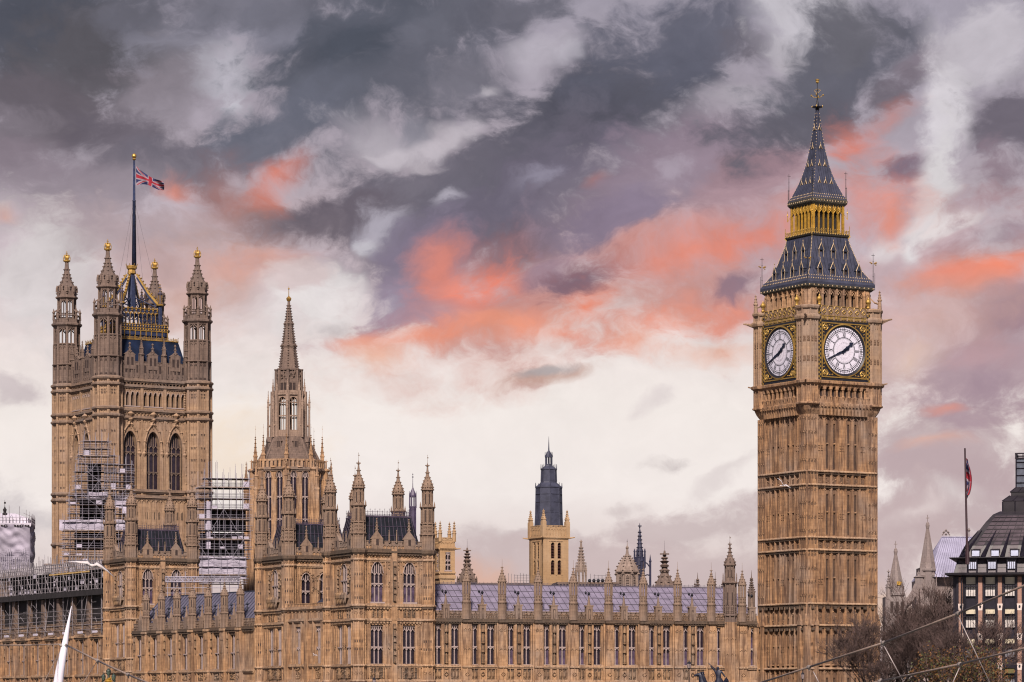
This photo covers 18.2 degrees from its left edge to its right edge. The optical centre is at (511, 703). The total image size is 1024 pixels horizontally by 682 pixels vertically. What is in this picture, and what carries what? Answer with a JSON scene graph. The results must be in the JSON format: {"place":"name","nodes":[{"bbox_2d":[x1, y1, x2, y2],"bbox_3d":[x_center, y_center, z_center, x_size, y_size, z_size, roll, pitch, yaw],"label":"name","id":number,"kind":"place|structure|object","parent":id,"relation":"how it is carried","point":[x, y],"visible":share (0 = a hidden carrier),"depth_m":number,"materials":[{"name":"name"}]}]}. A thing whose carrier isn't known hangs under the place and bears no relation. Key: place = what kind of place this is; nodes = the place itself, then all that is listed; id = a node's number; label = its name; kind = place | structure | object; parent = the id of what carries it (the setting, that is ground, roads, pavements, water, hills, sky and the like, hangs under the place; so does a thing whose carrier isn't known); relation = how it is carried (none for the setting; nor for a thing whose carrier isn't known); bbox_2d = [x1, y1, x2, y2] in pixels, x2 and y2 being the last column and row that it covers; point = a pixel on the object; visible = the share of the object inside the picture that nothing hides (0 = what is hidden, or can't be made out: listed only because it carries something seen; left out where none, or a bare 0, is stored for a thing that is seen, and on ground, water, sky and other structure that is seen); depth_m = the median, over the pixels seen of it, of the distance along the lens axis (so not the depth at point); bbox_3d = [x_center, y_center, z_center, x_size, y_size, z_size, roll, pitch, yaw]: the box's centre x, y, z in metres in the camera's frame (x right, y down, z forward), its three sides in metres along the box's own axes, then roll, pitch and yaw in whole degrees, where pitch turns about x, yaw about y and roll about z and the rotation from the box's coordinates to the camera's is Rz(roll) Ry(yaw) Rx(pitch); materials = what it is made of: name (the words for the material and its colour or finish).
{"place":"outdoors","nodes":[
{"label":"outdoors","id":0,"kind":"place"},
{"bbox_2d":[0,502,35,596],"bbox_3d":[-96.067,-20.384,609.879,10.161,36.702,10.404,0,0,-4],"label":"wrapped tower","id":1,"kind":"structure","parent":0,"point":[17,538],"depth_m":605.58,"materials":[{"name":"fabric"}]},
{"bbox_2d":[53,606,71,681],"bbox_3d":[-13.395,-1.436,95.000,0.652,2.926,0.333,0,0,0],"label":"white mast","id":2,"kind":"object","parent":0,"point":[59,671],"visible":1,"depth_m":94.92,"materials":[{"name":"metal"}]},
{"bbox_2d":[0,644,58,645],"bbox_3d":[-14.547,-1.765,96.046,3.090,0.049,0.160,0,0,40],"label":"stay cable","id":3,"kind":"object","parent":2,"relation":"attached to","point":[27,644],"visible":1,"depth_m":96.11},
{"bbox_2d":[66,644,147,681],"bbox_3d":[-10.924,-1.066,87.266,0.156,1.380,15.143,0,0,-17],"label":"stay cable","id":4,"kind":"object","parent":2,"relation":"attached to","point":[98,661],"visible":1,"depth_m":88.02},
{"bbox_2d":[42,431,135,573],"bbox_3d":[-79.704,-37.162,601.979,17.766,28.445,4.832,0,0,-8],"label":"tower scaffold","id":5,"kind":"object","parent":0,"point":[92,511],"visible":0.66,"depth_m":600.57,"materials":[{"name":"metal"}]},
{"bbox_2d":[68,560,113,576],"bbox_3d":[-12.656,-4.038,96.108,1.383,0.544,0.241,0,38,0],"label":"gull","id":6,"kind":"object","parent":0,"point":[90,564],"visible":1,"depth_m":95.99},
{"bbox_2d":[51,240,213,593],"bbox_3d":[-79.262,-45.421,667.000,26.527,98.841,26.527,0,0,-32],"label":"square tower","id":7,"kind":"structure","parent":0,"point":[141,393],"depth_m":661.25,"materials":[{"name":"brown stone"}]},
{"bbox_2d":[123,430,136,492],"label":"window","id":8,"kind":"structure","parent":7,"relation":"in","point":[129,448],"depth_m":656.56,"materials":[{"name":"grey glass"}]},
{"bbox_2d":[119,153,155,287],"bbox_3d":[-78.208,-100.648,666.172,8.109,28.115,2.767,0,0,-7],"label":"flagpole","id":9,"kind":"object","parent":7,"relation":"on","point":[134,220],"visible":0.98,"depth_m":666.71,"materials":[{"name":"black metal"}]},
{"bbox_2d":[136,166,163,189],"bbox_3d":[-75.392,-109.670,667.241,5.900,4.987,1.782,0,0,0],"label":"flag","id":10,"kind":"object","parent":9,"relation":"attached to","point":[143,178],"visible":1,"depth_m":667.10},
{"bbox_2d":[146,432,159,493],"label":"window","id":11,"kind":"structure","parent":7,"relation":"in","point":[151,444],"depth_m":659.29,"materials":[{"name":"grey glass"}]},
{"bbox_2d":[169,433,181,494],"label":"window","id":12,"kind":"structure","parent":7,"relation":"in","point":[174,449],"depth_m":662.04,"materials":[{"name":"grey glass"}]},
{"bbox_2d":[102,475,199,681],"bbox_3d":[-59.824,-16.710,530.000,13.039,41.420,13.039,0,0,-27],"label":"palace pavilion","id":13,"kind":"structure","parent":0,"point":[137,562],"depth_m":526.53,"materials":[{"name":"stone"}]},
{"bbox_2d":[114,624,119,657],"bbox_3d":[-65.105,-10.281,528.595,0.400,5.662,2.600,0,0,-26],"label":"window","id":14,"kind":"structure","parent":13,"relation":"in","point":[118,626],"depth_m":528.34,"materials":[{"name":"glass"}]},
{"bbox_2d":[117,571,122,597],"bbox_3d":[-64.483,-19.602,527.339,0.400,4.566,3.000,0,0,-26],"label":"window","id":15,"kind":"structure","parent":13,"relation":"in","point":[120,580],"depth_m":527.69,"materials":[{"name":"stone"}]},
{"bbox_2d":[122,624,124,656],"bbox_3d":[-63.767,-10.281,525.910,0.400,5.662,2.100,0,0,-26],"label":"window","id":16,"kind":"structure","parent":13,"relation":"in","point":[123,642],"depth_m":525.89,"materials":[{"name":"stone"}]},
{"bbox_2d":[142,569,154,604],"bbox_3d":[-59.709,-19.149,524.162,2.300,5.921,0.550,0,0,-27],"label":"window","id":17,"kind":"structure","parent":13,"relation":"in","point":[147,580],"depth_m":524.35,"materials":[{"name":"stone"}]},
{"bbox_2d":[171,569,181,595],"bbox_3d":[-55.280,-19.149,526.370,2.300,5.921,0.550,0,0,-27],"label":"window","id":18,"kind":"structure","parent":13,"relation":"in","point":[175,571],"depth_m":526.53,"materials":[{"name":"glass"}]},
{"bbox_2d":[131,575,254,681],"bbox_3d":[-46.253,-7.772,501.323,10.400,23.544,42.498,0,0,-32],"label":"palace building","id":19,"kind":"structure","parent":0,"point":[207,636],"depth_m":497.75,"materials":[{"name":"stone"}]},
{"bbox_2d":[137,638,140,670],"bbox_3d":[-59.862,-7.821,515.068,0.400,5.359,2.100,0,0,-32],"label":"window","id":20,"kind":"structure","parent":19,"relation":"in","point":[139,655],"depth_m":515.09,"materials":[{"name":"glass"}]},
{"bbox_2d":[151,638,156,670],"bbox_3d":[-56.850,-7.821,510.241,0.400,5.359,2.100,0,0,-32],"label":"window","id":21,"kind":"structure","parent":19,"relation":"in","point":[155,639],"depth_m":510.33,"materials":[{"name":"glass"}]},
{"bbox_2d":[168,637,171,669],"bbox_3d":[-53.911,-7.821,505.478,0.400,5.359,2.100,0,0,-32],"label":"window","id":22,"kind":"structure","parent":19,"relation":"in","point":[170,654],"depth_m":505.50,"materials":[{"name":"glass"}]},
{"bbox_2d":[183,637,186,669],"bbox_3d":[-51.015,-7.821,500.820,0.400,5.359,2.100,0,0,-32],"label":"window","id":23,"kind":"structure","parent":19,"relation":"in","point":[185,654],"depth_m":501.01,"materials":[{"name":"glass"}]},
{"bbox_2d":[197,636,202,669],"bbox_3d":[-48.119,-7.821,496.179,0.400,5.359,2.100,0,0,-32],"label":"window","id":24,"kind":"structure","parent":19,"relation":"in","point":[201,637],"depth_m":496.21,"materials":[{"name":"glass"}]},
{"bbox_2d":[165,572,239,596],"bbox_3d":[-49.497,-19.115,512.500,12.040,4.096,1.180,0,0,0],"label":"gantry truss","id":25,"kind":"object","parent":19,"relation":"on","point":[178,579],"visible":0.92,"depth_m":511.99,"materials":[{"name":"metal"}]},
{"bbox_2d":[215,635,218,668],"bbox_3d":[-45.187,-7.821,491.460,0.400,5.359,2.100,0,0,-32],"label":"window","id":26,"kind":"structure","parent":19,"relation":"in","point":[217,636],"depth_m":491.50,"materials":[{"name":"glass"}]},
{"bbox_2d":[231,635,234,668],"bbox_3d":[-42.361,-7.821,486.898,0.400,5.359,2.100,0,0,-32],"label":"window","id":27,"kind":"structure","parent":19,"relation":"in","point":[233,636],"depth_m":486.96,"materials":[{"name":"glass"}]},
{"bbox_2d":[194,462,252,584],"bbox_3d":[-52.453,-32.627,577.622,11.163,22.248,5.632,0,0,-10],"label":"sheeted scaffold","id":28,"kind":"object","parent":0,"point":[230,547],"visible":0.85,"depth_m":575.78,"materials":[{"name":"metal"}]},
{"bbox_2d":[243,288,333,590],"bbox_3d":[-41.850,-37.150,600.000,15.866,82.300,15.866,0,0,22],"label":"spire tower","id":29,"kind":"structure","parent":0,"point":[294,449],"depth_m":597.08,"materials":[{"name":"stone"}]},
{"bbox_2d":[265,471,271,540],"bbox_3d":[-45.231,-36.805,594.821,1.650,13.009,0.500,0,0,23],"label":"window","id":30,"kind":"structure","parent":29,"relation":"in","point":[268,478],"depth_m":594.90,"materials":[{"name":"glass"}]},
{"bbox_2d":[276,471,281,524],"bbox_3d":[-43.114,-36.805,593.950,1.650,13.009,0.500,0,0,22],"label":"window","id":31,"kind":"structure","parent":29,"relation":"in","point":[279,478],"depth_m":594.03,"materials":[{"name":"glass"}]},
{"bbox_2d":[290,471,296,518],"bbox_3d":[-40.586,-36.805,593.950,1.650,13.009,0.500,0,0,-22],"label":"window","id":32,"kind":"structure","parent":29,"relation":"in","point":[293,476],"depth_m":594.17,"materials":[{"name":"glass"}]},
{"bbox_2d":[302,471,308,522],"bbox_3d":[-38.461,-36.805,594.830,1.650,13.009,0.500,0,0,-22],"label":"window","id":33,"kind":"structure","parent":29,"relation":"in","point":[304,476],"depth_m":595.04,"materials":[{"name":"glass"}]},
{"bbox_2d":[253,465,355,681],"bbox_3d":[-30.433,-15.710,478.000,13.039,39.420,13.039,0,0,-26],"label":"palace pavilion","id":34,"kind":"structure","parent":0,"point":[288,561],"depth_m":474.22,"materials":[{"name":"stone"}]},
{"bbox_2d":[269,629,272,665],"bbox_3d":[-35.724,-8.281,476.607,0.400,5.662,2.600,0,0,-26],"label":"window","id":35,"kind":"structure","parent":34,"relation":"in","point":[271,649],"depth_m":476.96,"materials":[{"name":"glass"}]},
{"bbox_2d":[271,570,277,598],"bbox_3d":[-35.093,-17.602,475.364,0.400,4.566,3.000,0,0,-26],"label":"window","id":36,"kind":"structure","parent":34,"relation":"in","point":[275,586],"depth_m":475.68,"materials":[{"name":"glass"}]},
{"bbox_2d":[278,629,281,665],"bbox_3d":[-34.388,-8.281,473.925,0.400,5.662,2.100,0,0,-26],"label":"window","id":37,"kind":"structure","parent":34,"relation":"in","point":[279,649],"depth_m":473.60,"materials":[{"name":"glass"}]},
{"bbox_2d":[301,573,309,602],"bbox_3d":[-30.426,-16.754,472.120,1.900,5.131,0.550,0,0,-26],"label":"window","id":38,"kind":"structure","parent":34,"relation":"in","point":[305,578],"depth_m":472.33,"materials":[{"name":"glass"}]},
{"bbox_2d":[319,573,322,599],"bbox_3d":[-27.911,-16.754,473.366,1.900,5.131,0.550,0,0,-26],"label":"window","id":39,"kind":"structure","parent":34,"relation":"in","point":[321,576],"depth_m":473.48,"materials":[{"name":"glass"}]},
{"bbox_2d":[321,452,436,681],"bbox_3d":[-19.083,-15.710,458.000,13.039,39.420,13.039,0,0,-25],"label":"palace pavilion","id":40,"kind":"structure","parent":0,"point":[378,609],"depth_m":454.18,"materials":[{"name":"stone"}]},
{"bbox_2d":[338,626,341,663],"bbox_3d":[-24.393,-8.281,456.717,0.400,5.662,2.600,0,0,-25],"label":"window","id":41,"kind":"structure","parent":40,"relation":"in","point":[340,627],"depth_m":457.13,"materials":[{"name":"stone"}]},
{"bbox_2d":[340,564,347,594],"bbox_3d":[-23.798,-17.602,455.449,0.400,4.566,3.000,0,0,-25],"label":"window","id":42,"kind":"structure","parent":40,"relation":"in","point":[345,574],"depth_m":455.79,"materials":[{"name":"stone"}]},
{"bbox_2d":[347,625,350,663],"bbox_3d":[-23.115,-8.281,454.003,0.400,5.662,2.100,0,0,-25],"label":"window","id":43,"kind":"structure","parent":40,"relation":"in","point":[349,626],"depth_m":453.79,"materials":[{"name":"stone"}]},
{"bbox_2d":[371,625,382,663],"bbox_3d":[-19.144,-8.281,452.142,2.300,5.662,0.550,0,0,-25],"label":"window","id":44,"kind":"structure","parent":40,"relation":"in","point":[376,630],"depth_m":452.35,"materials":[{"name":"glass"}]},
{"bbox_2d":[370,562,384,602],"bbox_3d":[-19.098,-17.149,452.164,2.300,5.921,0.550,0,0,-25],"label":"window","id":45,"kind":"structure","parent":40,"relation":"in","point":[376,572],"depth_m":452.35,"materials":[{"name":"stone"}]},
{"bbox_2d":[403,625,414,663],"bbox_3d":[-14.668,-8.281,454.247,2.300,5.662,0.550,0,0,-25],"label":"window","id":46,"kind":"structure","parent":40,"relation":"in","point":[408,630],"depth_m":454.46,"materials":[{"name":"glass"}]},
{"bbox_2d":[403,562,416,603],"bbox_3d":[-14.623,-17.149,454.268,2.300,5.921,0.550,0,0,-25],"label":"window","id":47,"kind":"structure","parent":40,"relation":"in","point":[408,573],"depth_m":454.46,"materials":[{"name":"stone"}]},
{"bbox_2d":[0,0,1023,678],"label":"sky","id":48,"kind":"structure","parent":0,"point":[497,231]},
{"bbox_2d":[523,441,574,584],"bbox_3d":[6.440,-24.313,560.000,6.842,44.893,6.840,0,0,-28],"label":"ventilation tower","id":49,"kind":"structure","parent":0,"point":[548,535],"depth_m":558.31,"materials":[{"name":"stone"}]},
{"bbox_2d":[575,540,586,581],"bbox_3d":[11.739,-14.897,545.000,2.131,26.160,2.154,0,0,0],"label":"stone spirelet","id":50,"kind":"object","parent":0,"point":[580,566],"visible":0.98,"depth_m":544.52,"materials":[{"name":"grey stone"}]},
{"bbox_2d":[551,582,618,585],"bbox_3d":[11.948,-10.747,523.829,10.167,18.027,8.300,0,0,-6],"label":"palace roof block","id":51,"kind":"structure","parent":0,"point":[581,583],"depth_m":519.77,"materials":[{"name":"grey stone"}]},
{"bbox_2d":[435,537,757,681],"bbox_3d":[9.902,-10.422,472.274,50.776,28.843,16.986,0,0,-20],"label":"palace range","id":52,"kind":"structure","parent":0,"point":[538,631],"depth_m":465.71,"materials":[{"name":"stone"}]},
{"bbox_2d":[409,474,416,531],"bbox_3d":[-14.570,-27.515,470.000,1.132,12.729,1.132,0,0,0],"label":"lead cupola","id":53,"kind":"object","parent":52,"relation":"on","point":[412,494],"visible":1,"depth_m":469.60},
{"bbox_2d":[435,624,440,663],"bbox_3d":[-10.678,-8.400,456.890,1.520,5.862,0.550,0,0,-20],"label":"window","id":54,"kind":"structure","parent":52,"relation":"in","point":[437,626],"depth_m":457.13,"materials":[{"name":"glass"}]},
{"bbox_2d":[435,521,460,583],"bbox_3d":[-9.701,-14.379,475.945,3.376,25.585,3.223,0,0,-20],"label":"louvred turret","id":55,"kind":"object","parent":52,"relation":"on","point":[445,548],"visible":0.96,"depth_m":475.01,"materials":[{"name":"stone"}]},
{"bbox_2d":[444,552,451,570],"bbox_3d":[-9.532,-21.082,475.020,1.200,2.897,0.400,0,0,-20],"label":"window","id":56,"kind":"structure","parent":55,"relation":"in","point":[447,554],"depth_m":474.99,"materials":[{"name":"glass"}]},
{"bbox_2d":[451,625,457,663],"bbox_3d":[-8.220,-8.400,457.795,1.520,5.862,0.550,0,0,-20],"label":"window","id":57,"kind":"structure","parent":52,"relation":"in","point":[454,628],"depth_m":458.02,"materials":[{"name":"glass"}]},
{"bbox_2d":[457,548,477,583],"bbox_3d":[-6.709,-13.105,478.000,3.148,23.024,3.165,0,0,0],"label":"ogee turret","id":58,"kind":"object","parent":52,"relation":"on","point":[473,579],"visible":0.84,"depth_m":477.48,"materials":[{"name":"grey stone"}]},
{"bbox_2d":[472,625,477,664],"bbox_3d":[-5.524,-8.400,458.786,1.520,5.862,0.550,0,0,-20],"label":"window","id":59,"kind":"structure","parent":52,"relation":"in","point":[474,629],"depth_m":459.03,"materials":[{"name":"glass"}]},
{"bbox_2d":[487,625,494,664],"bbox_3d":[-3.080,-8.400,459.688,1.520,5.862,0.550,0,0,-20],"label":"window","id":60,"kind":"structure","parent":52,"relation":"in","point":[490,628],"depth_m":459.92,"materials":[{"name":"glass"}]},
{"bbox_2d":[508,625,513,664],"bbox_3d":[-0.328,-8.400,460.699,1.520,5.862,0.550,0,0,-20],"label":"window","id":61,"kind":"structure","parent":52,"relation":"in","point":[510,627],"depth_m":461.05,"materials":[{"name":"glass"}]},
{"bbox_2d":[505,573,529,583],"bbox_3d":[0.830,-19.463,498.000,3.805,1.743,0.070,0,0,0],"label":"roof rail","id":62,"kind":"object","parent":52,"relation":"on","point":[517,578],"visible":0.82,"depth_m":497.99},
{"bbox_2d":[523,625,530,664],"bbox_3d":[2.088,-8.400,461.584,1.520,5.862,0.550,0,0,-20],"label":"window","id":63,"kind":"structure","parent":52,"relation":"in","point":[526,648],"depth_m":461.72,"materials":[{"name":"glass"}]},
{"bbox_2d":[544,625,549,664],"bbox_3d":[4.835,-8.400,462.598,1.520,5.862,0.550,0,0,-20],"label":"window","id":64,"kind":"structure","parent":52,"relation":"in","point":[546,630],"depth_m":462.74,"materials":[{"name":"glass"}]},
{"bbox_2d":[559,625,565,664],"bbox_3d":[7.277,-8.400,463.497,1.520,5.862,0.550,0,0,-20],"label":"window","id":65,"kind":"structure","parent":52,"relation":"in","point":[562,630],"depth_m":463.65,"materials":[{"name":"glass"}]},
{"bbox_2d":[579,626,583,664],"bbox_3d":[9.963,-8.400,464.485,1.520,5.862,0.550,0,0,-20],"label":"window","id":66,"kind":"structure","parent":52,"relation":"in","point":[581,628],"depth_m":464.78,"materials":[{"name":"glass"}]},
{"bbox_2d":[586,574,605,583],"bbox_3d":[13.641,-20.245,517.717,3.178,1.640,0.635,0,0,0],"label":"roof rail","id":67,"kind":"object","parent":52,"relation":"on","point":[597,580],"visible":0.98,"depth_m":517.70,"materials":[{"name":"metal"}]},
{"bbox_2d":[594,626,600,664],"bbox_3d":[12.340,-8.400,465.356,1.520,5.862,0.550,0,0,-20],"label":"window","id":68,"kind":"structure","parent":52,"relation":"in","point":[597,650],"depth_m":465.57,"materials":[{"name":"glass"}]},
{"bbox_2d":[614,626,618,664],"bbox_3d":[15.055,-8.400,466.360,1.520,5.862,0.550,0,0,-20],"label":"window","id":69,"kind":"structure","parent":52,"relation":"in","point":[616,631],"depth_m":466.48,"materials":[{"name":"glass"}]},
{"bbox_2d":[629,626,634,664],"bbox_3d":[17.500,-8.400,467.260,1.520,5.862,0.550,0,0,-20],"label":"window","id":70,"kind":"structure","parent":52,"relation":"in","point":[631,628],"depth_m":467.51,"materials":[{"name":"glass"}]},
{"bbox_2d":[649,626,653,664],"bbox_3d":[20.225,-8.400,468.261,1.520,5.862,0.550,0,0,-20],"label":"window","id":71,"kind":"structure","parent":52,"relation":"in","point":[651,631],"depth_m":468.31,"materials":[{"name":"glass"}]},
{"bbox_2d":[663,626,669,664],"bbox_3d":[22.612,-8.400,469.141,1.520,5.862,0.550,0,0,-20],"label":"window","id":72,"kind":"structure","parent":52,"relation":"in","point":[666,631],"depth_m":469.34,"materials":[{"name":"glass"}]},
{"bbox_2d":[683,627,687,664],"bbox_3d":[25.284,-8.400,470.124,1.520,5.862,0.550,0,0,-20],"label":"window","id":73,"kind":"structure","parent":52,"relation":"in","point":[685,648],"depth_m":470.49,"materials":[{"name":"glass"}]},
{"bbox_2d":[697,627,705,665],"bbox_3d":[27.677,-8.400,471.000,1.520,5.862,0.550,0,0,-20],"label":"window","id":74,"kind":"structure","parent":52,"relation":"in","point":[700,648],"depth_m":471.18,"materials":[{"name":"glass"}]},
{"bbox_2d":[717,628,721,665],"bbox_3d":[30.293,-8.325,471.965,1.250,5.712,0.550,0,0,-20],"label":"window","id":75,"kind":"structure","parent":52,"relation":"in","point":[718,631],"depth_m":471.98,"materials":[{"name":"glass"}]},
{"bbox_2d":[747,570,755,606],"bbox_3d":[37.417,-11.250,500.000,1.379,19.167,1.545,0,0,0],"label":"roof finial","id":76,"kind":"object","parent":52,"relation":"attached to","point":[751,589],"visible":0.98,"depth_m":499.64,"materials":[{"name":"grey stone"}]},
{"bbox_2d":[749,628,754,665],"bbox_3d":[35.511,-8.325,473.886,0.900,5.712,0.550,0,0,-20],"label":"window","id":77,"kind":"structure","parent":52,"relation":"in","point":[751,628],"depth_m":474.18,"materials":[{"name":"glass"}]},
{"bbox_2d":[614,540,639,585],"bbox_3d":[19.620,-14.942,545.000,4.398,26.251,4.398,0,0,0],"label":"domed turret","id":78,"kind":"object","parent":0,"point":[627,573],"visible":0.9,"depth_m":543.72,"materials":[{"name":"grey stone"}]},
{"bbox_2d":[633,524,651,586],"bbox_3d":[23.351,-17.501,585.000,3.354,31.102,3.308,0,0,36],"label":"iron fleche","id":79,"kind":"object","parent":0,"point":[640,560],"visible":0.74,"depth_m":584.65,"materials":[{"name":"metal"}]},
{"bbox_2d":[652,540,673,586],"bbox_3d":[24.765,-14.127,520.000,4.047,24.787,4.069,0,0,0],"label":"ogee turret","id":80,"kind":"object","parent":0,"point":[664,577],"visible":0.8,"depth_m":519.38,"materials":[{"name":"grey stone"}]},
{"bbox_2d":[694,663,728,681],"bbox_3d":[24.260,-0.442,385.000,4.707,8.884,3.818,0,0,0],"label":"chariot statue","id":81,"kind":"object","parent":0,"point":[701,675],"visible":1,"depth_m":384.80,"materials":[{"name":"metal"}]},
{"bbox_2d":[761,585,1023,681],"bbox_3d":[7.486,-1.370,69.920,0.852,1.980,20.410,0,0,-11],"label":"stay cable","id":82,"kind":"object","parent":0,"point":[883,643],"visible":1,"depth_m":67.01,"materials":[{"name":"metal"}]},
{"bbox_2d":[882,515,971,681],"bbox_3d":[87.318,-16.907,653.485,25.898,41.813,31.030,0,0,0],"label":"abbey church","id":83,"kind":"structure","parent":0,"point":[935,561],"depth_m":640.47,"materials":[{"name":"stone"}]},
{"bbox_2d":[874,647,1023,681],"bbox_3d":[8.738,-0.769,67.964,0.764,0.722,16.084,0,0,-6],"label":"stay cable","id":84,"kind":"object","parent":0,"point":[959,664],"visible":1,"depth_m":65.56,"materials":[{"name":"metal"}]},
{"bbox_2d":[959,618,989,681],"bbox_3d":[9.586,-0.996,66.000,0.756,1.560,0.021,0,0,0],"label":"hanger rod","id":85,"kind":"object","parent":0,"point":[973,649],"visible":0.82,"depth_m":65.99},
{"bbox_2d":[945,453,1023,681],"bbox_3d":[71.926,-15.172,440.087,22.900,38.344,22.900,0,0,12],"label":"office block","id":86,"kind":"structure","parent":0,"point":[994,567],"depth_m":431.92,"materials":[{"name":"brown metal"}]},
{"bbox_2d":[964,448,969,563],"bbox_3d":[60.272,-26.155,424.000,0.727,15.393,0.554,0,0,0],"label":"flagpole","id":87,"kind":"object","parent":86,"relation":"on","point":[967,560],"visible":1,"depth_m":423.88,"materials":[{"name":"metal"}]},
{"bbox_2d":[966,458,971,497],"bbox_3d":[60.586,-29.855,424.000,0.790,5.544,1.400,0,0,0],"label":"flag","id":88,"kind":"object","parent":87,"relation":"attached to","point":[969,478],"visible":1,"depth_m":423.89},
{"bbox_2d":[966,577,974,584],"bbox_3d":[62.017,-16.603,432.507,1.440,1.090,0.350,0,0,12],"label":"window","id":89,"kind":"structure","parent":86,"relation":"in","point":[969,580],"depth_m":432.38,"materials":[{"name":"glass"}]},
{"bbox_2d":[966,585,974,596],"bbox_3d":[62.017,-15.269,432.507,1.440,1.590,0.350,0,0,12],"label":"window","id":90,"kind":"structure","parent":86,"relation":"in","point":[970,591],"depth_m":432.38,"materials":[{"name":"white glass"}]},
{"bbox_2d":[966,617,974,627],"bbox_3d":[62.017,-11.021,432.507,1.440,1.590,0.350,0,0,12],"label":"window","id":91,"kind":"structure","parent":86,"relation":"in","point":[969,624],"depth_m":432.38,"materials":[{"name":"white glass"}]},
{"bbox_2d":[986,577,994,584],"bbox_3d":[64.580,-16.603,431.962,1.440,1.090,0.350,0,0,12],"label":"window","id":92,"kind":"structure","parent":86,"relation":"in","point":[989,580],"depth_m":431.85,"materials":[{"name":"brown glass"}]},
{"bbox_2d":[986,585,994,596],"bbox_3d":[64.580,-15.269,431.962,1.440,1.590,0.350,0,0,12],"label":"window","id":93,"kind":"structure","parent":86,"relation":"in","point":[990,591],"depth_m":431.85,"materials":[{"name":"white glass"}]},
{"bbox_2d":[988,561,995,568],"bbox_3d":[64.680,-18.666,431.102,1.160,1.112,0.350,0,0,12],"label":"window","id":94,"kind":"structure","parent":86,"relation":"in","point":[991,564],"depth_m":431.01,"materials":[{"name":"white glass"}]},
{"bbox_2d":[1005,576,1014,584],"bbox_3d":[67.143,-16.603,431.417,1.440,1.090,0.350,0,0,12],"label":"window","id":95,"kind":"structure","parent":86,"relation":"in","point":[1010,580],"depth_m":431.32,"materials":[{"name":"glass"}]},
{"bbox_2d":[1005,584,1014,595],"bbox_3d":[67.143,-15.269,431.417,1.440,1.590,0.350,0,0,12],"label":"window","id":96,"kind":"structure","parent":86,"relation":"in","point":[1006,588],"depth_m":431.32,"materials":[{"name":"glass"}]},
{"label":"ground","id":97,"kind":"structure","parent":0,"visible":0},
{"bbox_2d":[0,595,102,681],"bbox_3d":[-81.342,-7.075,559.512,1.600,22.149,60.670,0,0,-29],"label":"palace building","id":98,"kind":"structure","parent":97,"relation":"on","point":[26,663],"depth_m":558.56,"materials":[{"name":"stone"}]},
{"bbox_2d":[0,552,102,637],"bbox_3d":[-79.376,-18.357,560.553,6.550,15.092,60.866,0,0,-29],"label":"roof scaffold","id":99,"kind":"object","parent":98,"relation":"on","point":[52,588],"visible":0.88,"depth_m":558.48,"materials":[{"name":"metal"}]},
{"bbox_2d":[101,668,115,681],"bbox_3d":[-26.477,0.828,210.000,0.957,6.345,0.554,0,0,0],"label":"triple lamp","id":100,"kind":"object","parent":97,"relation":"on","point":[108,672],"visible":1,"depth_m":209.91,"materials":[{"name":"green metal"}]},
{"bbox_2d":[282,598,322,681],"bbox_3d":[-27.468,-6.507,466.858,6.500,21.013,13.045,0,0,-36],"label":"link block","id":101,"kind":"structure","parent":97,"relation":"on","point":[303,633],"depth_m":466.05,"materials":[{"name":"stone"}]},
{"bbox_2d":[297,627,299,663],"bbox_3d":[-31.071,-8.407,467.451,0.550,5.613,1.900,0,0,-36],"label":"window","id":102,"kind":"structure","parent":101,"relation":"in","point":[298,648],"depth_m":467.62,"materials":[{"name":"glass"}]},
{"bbox_2d":[316,626,319,662],"bbox_3d":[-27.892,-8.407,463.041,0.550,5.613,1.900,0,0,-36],"label":"window","id":103,"kind":"structure","parent":101,"relation":"in","point":[318,627],"depth_m":463.31,"materials":[{"name":"glass"}]},
{"bbox_2d":[743,79,891,681],"bbox_3d":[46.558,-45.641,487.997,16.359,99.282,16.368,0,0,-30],"label":"clock tower","id":104,"kind":"structure","parent":97,"relation":"on","point":[816,326],"depth_m":483.49,"materials":[{"name":"stone"}]},
{"bbox_2d":[816,609,913,681],"bbox_3d":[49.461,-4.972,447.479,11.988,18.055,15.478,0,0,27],"label":"bare tree","id":105,"kind":"object","parent":97,"relation":"on","point":[865,633],"visible":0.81,"depth_m":446.10,"materials":[{"name":"brown plant"}]},
{"bbox_2d":[855,608,948,681],"bbox_3d":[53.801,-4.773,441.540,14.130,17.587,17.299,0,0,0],"label":"bare tree","id":106,"kind":"object","parent":97,"relation":"on","point":[880,669],"visible":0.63,"depth_m":438.90,"materials":[{"name":"brown plant"}]},
{"bbox_2d":[873,569,952,681],"bbox_3d":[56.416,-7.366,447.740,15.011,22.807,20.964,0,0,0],"label":"bare tree","id":107,"kind":"object","parent":97,"relation":"on","point":[928,593],"visible":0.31,"depth_m":443.11,"materials":[{"name":"brown plant"}]},
{"bbox_2d":[878,593,949,681],"bbox_3d":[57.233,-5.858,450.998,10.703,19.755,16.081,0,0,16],"label":"bare tree","id":108,"kind":"object","parent":97,"relation":"on","point":[903,660],"visible":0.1,"depth_m":447.94,"materials":[{"name":"brown plant"}]},
{"bbox_2d":[904,641,1005,681],"bbox_3d":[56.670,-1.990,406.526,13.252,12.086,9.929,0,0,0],"label":"leafy tree","id":109,"kind":"object","parent":97,"relation":"on","point":[923,665],"visible":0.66,"depth_m":406.25,"materials":[{"name":"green plant"}]},
{"bbox_2d":[910,599,1023,680],"bbox_3d":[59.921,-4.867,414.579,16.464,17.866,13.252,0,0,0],"label":"bare tree","id":110,"kind":"object","parent":97,"relation":"on","point":[952,639],"visible":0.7,"depth_m":413.83,"materials":[{"name":"brown plant"}]},
{"bbox_2d":[936,643,1020,681],"bbox_3d":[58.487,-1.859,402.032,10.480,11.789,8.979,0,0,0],"label":"leafy tree","id":111,"kind":"object","parent":97,"relation":"on","point":[968,671],"visible":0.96,"depth_m":401.44,"materials":[{"name":"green plant"}]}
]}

